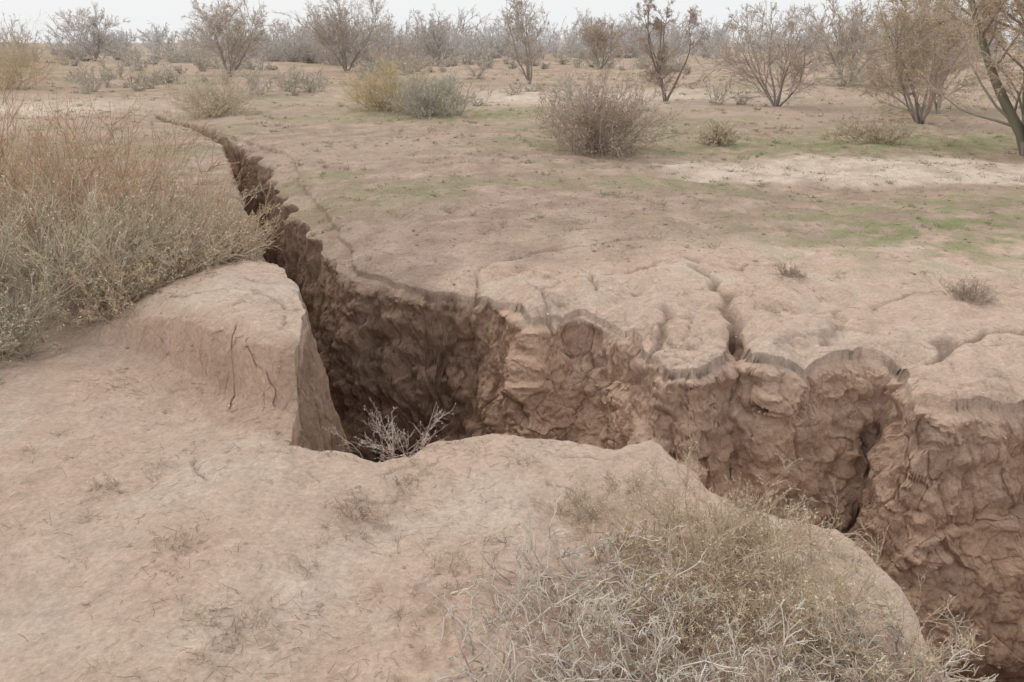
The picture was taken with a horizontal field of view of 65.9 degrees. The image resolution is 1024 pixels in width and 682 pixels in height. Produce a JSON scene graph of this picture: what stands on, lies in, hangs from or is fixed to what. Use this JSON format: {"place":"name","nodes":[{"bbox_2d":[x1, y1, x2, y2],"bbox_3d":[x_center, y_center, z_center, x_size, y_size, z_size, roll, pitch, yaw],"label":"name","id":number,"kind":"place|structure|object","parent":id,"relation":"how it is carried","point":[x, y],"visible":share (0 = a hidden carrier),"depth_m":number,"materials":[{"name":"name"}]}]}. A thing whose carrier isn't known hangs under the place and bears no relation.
{"place":"outdoors","nodes":[
{"label":"outdoors","id":0,"kind":"place"},
{"bbox_2d":[0,43,1023,681],"bbox_3d":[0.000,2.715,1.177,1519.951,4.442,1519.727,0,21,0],"label":"ground","id":1,"kind":"structure","parent":0,"point":[836,397],"depth_m":4.84,"materials":[{"name":"soil"}]},
{"bbox_2d":[0,10,93,89],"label":"desert shrub","id":2,"kind":"object","parent":1,"relation":"on","point":[13,66],"visible":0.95,"depth_m":31.41,"materials":[{"name":"brown plant"}]},
{"bbox_2d":[56,1,130,60],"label":"tamarisk tree","id":3,"kind":"object","parent":1,"relation":"on","point":[98,34],"visible":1,"depth_m":70.28,"materials":[{"name":"grey plant"}]},
{"bbox_2d":[85,471,128,499],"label":"dry sprig","id":4,"kind":"object","parent":1,"relation":"on","point":[107,484],"visible":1,"depth_m":3.30,"materials":[{"name":"beige plant"}]},
{"bbox_2d":[0,57,294,364],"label":"saltbush shrub","id":5,"kind":"object","parent":1,"relation":"on","point":[223,240],"visible":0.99,"depth_m":5.42,"materials":[{"name":"beige plant"}]},
{"bbox_2d":[140,517,213,567],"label":"dry sprig","id":6,"kind":"object","parent":1,"relation":"on","point":[185,538],"visible":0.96,"depth_m":2.89,"materials":[{"name":"beige plant"}]},
{"bbox_2d":[153,66,273,119],"bbox_3d":[-7.499,-6.179,19.803,3.268,1.381,2.716,14,25,32],"label":"desert shrub","id":7,"kind":"object","parent":1,"relation":"on","point":[212,100],"visible":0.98,"depth_m":19.43,"materials":[{"name":"beige plant"}]},
{"bbox_2d":[175,0,279,76],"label":"tamarisk tree","id":8,"kind":"object","parent":1,"relation":"on","point":[236,33],"visible":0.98,"depth_m":41.09,"materials":[{"name":"grey plant"}]},
{"bbox_2d":[182,590,280,646],"bbox_3d":[-0.882,0.883,2.486,0.282,0.101,0.252,0,21,0],"label":"dry sprig","id":9,"kind":"object","parent":1,"relation":"on","point":[214,623],"visible":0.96,"depth_m":2.48,"materials":[{"name":"brown plant"}]},
{"bbox_2d":[269,0,397,70],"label":"tamarisk tree","id":10,"kind":"object","parent":1,"relation":"on","point":[338,28],"visible":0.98,"depth_m":44.73,"materials":[{"name":"grey plant"}]},
{"bbox_2d":[322,488,419,524],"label":"dry sprig","id":11,"kind":"object","parent":1,"relation":"on","point":[347,509],"visible":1,"depth_m":3.14,"materials":[{"name":"beige plant"}]},
{"bbox_2d":[322,401,455,466],"bbox_3d":[-0.597,0.441,3.741,0.657,0.301,0.535,0,21,0],"label":"dry sprig","id":12,"kind":"object","parent":1,"relation":"on","point":[389,445],"visible":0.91,"depth_m":3.79,"materials":[{"name":"grey plant"}]},
{"bbox_2d":[327,39,452,111],"bbox_3d":[-3.288,-7.078,21.135,3.514,1.962,3.185,0,21,0],"label":"desert shrub","id":13,"kind":"object","parent":1,"relation":"on","point":[375,84],"visible":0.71,"depth_m":21.01,"materials":[{"name":"beige plant"}]},
{"bbox_2d":[380,461,436,501],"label":"dry sprig","id":14,"kind":"object","parent":1,"relation":"on","point":[397,482],"visible":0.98,"depth_m":3.40,"materials":[{"name":"beige plant"}]},
{"bbox_2d":[368,67,500,119],"bbox_3d":[-1.893,-6.232,20.019,3.283,1.431,3.180,0,21,0],"label":"desert shrub","id":15,"kind":"object","parent":1,"relation":"on","point":[421,105],"visible":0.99,"depth_m":19.73,"materials":[{"name":"grey plant"}]},
{"bbox_2d":[401,10,471,65],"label":"tamarisk tree","id":16,"kind":"object","parent":1,"relation":"on","point":[431,49],"visible":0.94,"depth_m":57.77,"materials":[{"name":"grey plant"}]},
{"bbox_2d":[422,539,497,614],"bbox_3d":[-0.227,0.822,2.726,0.223,0.118,0.390,10,23,25],"label":"dry sprig","id":17,"kind":"object","parent":1,"relation":"on","point":[450,567],"visible":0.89,"depth_m":2.80,"materials":[{"name":"beige plant"}]},
{"bbox_2d":[0,1,1023,68],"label":"distant trees","id":18,"kind":"object","parent":1,"relation":"on","point":[675,39],"visible":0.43,"depth_m":77.79,"materials":[{"name":"grey plant"}]},
{"bbox_2d":[0,42,1023,106],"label":"distant scrub","id":19,"kind":"object","parent":1,"relation":"on","point":[202,64],"visible":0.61,"depth_m":42.90,"materials":[{"name":"grey plant"}]},
{"bbox_2d":[0,122,1023,681],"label":"dry litter","id":20,"kind":"object","parent":1,"relation":"on","point":[472,436],"visible":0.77,"depth_m":3.79,"materials":[{"name":"beige plant"}]},
{"bbox_2d":[0,136,1023,678],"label":"soil clods","id":21,"kind":"object","parent":1,"relation":"on","point":[230,650],"visible":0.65,"depth_m":6.98,"materials":[{"name":"soil"}]},
{"bbox_2d":[0,73,1023,681],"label":"dry grass tufts","id":22,"kind":"object","parent":1,"relation":"on","point":[662,201],"visible":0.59,"depth_m":9.38,"materials":[{"name":"beige plant"}]},
{"bbox_2d":[491,0,551,83],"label":"tamarisk tree","id":23,"kind":"object","parent":1,"relation":"on","point":[529,53],"visible":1,"depth_m":34.09,"materials":[{"name":"grey plant"}]},
{"bbox_2d":[528,461,637,534],"bbox_3d":[0.291,0.647,3.183,0.419,0.210,0.360,-18,27,-39],"label":"dry sprig","id":24,"kind":"object","parent":1,"relation":"on","point":[583,504],"visible":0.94,"depth_m":3.19,"materials":[{"name":"beige plant"}]},
{"bbox_2d":[571,12,634,68],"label":"tamarisk tree","id":25,"kind":"object","parent":1,"relation":"on","point":[601,34],"visible":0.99,"depth_m":49.46,"materials":[{"name":"grey plant"}]},
{"bbox_2d":[525,40,694,158],"bbox_3d":[1.367,-3.929,12.941,2.651,1.866,3.201,15,25,34],"label":"desert shrub","id":26,"kind":"object","parent":1,"relation":"on","point":[597,123],"visible":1,"depth_m":12.80,"materials":[{"name":"brown plant"}]},
{"bbox_2d":[598,454,676,501],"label":"dry sprig","id":27,"kind":"object","parent":1,"relation":"on","point":[656,471],"visible":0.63,"depth_m":3.38,"materials":[{"name":"beige plant"}]},
{"bbox_2d":[623,0,710,101],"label":"tamarisk tree","id":28,"kind":"object","parent":1,"relation":"on","point":[661,62],"visible":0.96,"depth_m":24.60,"materials":[{"name":"plant"}]},
{"bbox_2d":[407,431,998,681],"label":"dry brush","id":29,"kind":"object","parent":1,"relation":"on","point":[874,670],"visible":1,"depth_m":2.47,"materials":[{"name":"beige plant"}]},
{"bbox_2d":[697,116,746,146],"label":"desert shrub","id":30,"kind":"object","parent":1,"relation":"on","point":[722,134],"visible":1,"depth_m":13.83,"materials":[{"name":"beige plant"}]},
{"bbox_2d":[691,1,853,107],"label":"tamarisk tree","id":31,"kind":"object","parent":1,"relation":"on","point":[794,58],"visible":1,"depth_m":22.31,"materials":[{"name":"plant"}]},
{"bbox_2d":[769,258,807,280],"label":"dry sprig","id":32,"kind":"object","parent":1,"relation":"on","point":[791,271],"visible":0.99,"depth_m":6.20,"materials":[{"name":"brown plant"}]},
{"bbox_2d":[781,0,909,83],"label":"tamarisk tree","id":33,"kind":"object","parent":1,"relation":"on","point":[842,40],"visible":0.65,"depth_m":30.26,"materials":[{"name":"plant"}]},
{"bbox_2d":[823,109,932,144],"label":"desert shrub","id":34,"kind":"object","parent":1,"relation":"on","point":[871,133],"visible":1,"depth_m":14.04,"materials":[{"name":"brown plant"}]},
{"bbox_2d":[831,0,1018,123],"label":"tamarisk tree","id":35,"kind":"object","parent":1,"relation":"on","point":[904,60],"visible":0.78,"depth_m":17.51,"materials":[{"name":"plant"}]},
{"bbox_2d":[862,0,1007,113],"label":"tamarisk tree","id":36,"kind":"object","parent":1,"relation":"on","point":[937,107],"visible":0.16,"depth_m":20.61,"materials":[{"name":"brown plant"}]},
{"bbox_2d":[898,0,1023,155],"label":"tamarisk tree","id":37,"kind":"object","parent":1,"relation":"on","point":[1008,110],"visible":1,"depth_m":12.81,"materials":[{"name":"brown plant"}]},
{"bbox_2d":[926,270,1018,305],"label":"dry sprig","id":38,"kind":"object","parent":1,"relation":"on","point":[969,291],"visible":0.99,"depth_m":5.58,"materials":[{"name":"brown plant"}]}
]}

